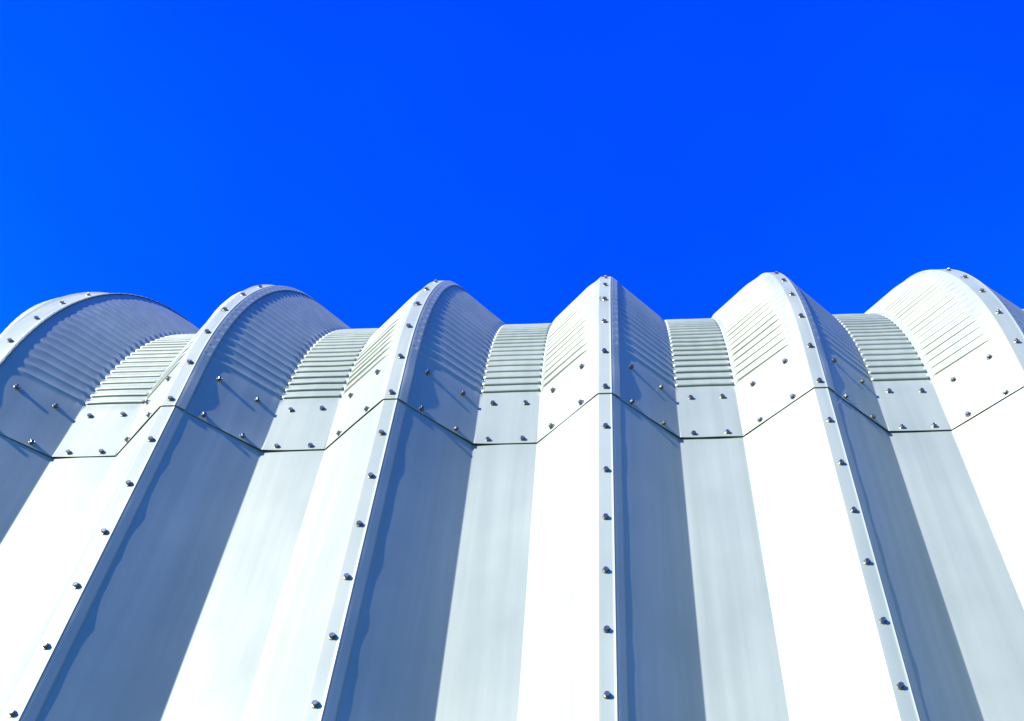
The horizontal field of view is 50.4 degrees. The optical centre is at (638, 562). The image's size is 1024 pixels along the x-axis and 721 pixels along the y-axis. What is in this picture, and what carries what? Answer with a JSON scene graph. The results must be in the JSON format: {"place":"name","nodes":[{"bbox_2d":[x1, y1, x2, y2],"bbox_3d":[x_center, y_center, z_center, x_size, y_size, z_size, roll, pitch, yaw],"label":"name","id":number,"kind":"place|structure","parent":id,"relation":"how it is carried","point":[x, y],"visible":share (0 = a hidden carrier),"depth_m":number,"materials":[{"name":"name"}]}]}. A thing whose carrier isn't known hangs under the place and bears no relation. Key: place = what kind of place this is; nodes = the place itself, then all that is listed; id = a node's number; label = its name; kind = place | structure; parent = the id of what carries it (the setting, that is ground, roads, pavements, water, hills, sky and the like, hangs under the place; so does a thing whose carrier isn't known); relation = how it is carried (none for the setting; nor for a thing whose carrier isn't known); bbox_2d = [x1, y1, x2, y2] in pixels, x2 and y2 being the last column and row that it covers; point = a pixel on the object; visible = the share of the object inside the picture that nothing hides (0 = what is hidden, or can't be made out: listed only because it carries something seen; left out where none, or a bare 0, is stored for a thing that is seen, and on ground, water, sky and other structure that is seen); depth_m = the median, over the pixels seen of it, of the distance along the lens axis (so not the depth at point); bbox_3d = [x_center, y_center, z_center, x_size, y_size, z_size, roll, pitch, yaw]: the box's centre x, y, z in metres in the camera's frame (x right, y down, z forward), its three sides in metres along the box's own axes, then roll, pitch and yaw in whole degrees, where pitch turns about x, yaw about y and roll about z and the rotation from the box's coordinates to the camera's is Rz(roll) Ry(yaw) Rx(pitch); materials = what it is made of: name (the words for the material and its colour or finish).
{"place":"outdoors","nodes":[
{"label":"outdoors","id":0,"kind":"place"},
{"bbox_2d":[0,0,1023,333],"label":"sky","id":1,"kind":"structure","parent":0,"point":[355,157],"materials":[{"name":"blue"}]},
{"bbox_3d":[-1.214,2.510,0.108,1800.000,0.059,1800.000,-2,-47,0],"label":"ground","id":2,"kind":"structure","parent":0,"visible":0},
{"bbox_2d":[0,268,1023,720],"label":"metal building","id":3,"kind":"structure","parent":2,"relation":"on","point":[774,496],"depth_m":2.83,"materials":[{"name":"steel"}]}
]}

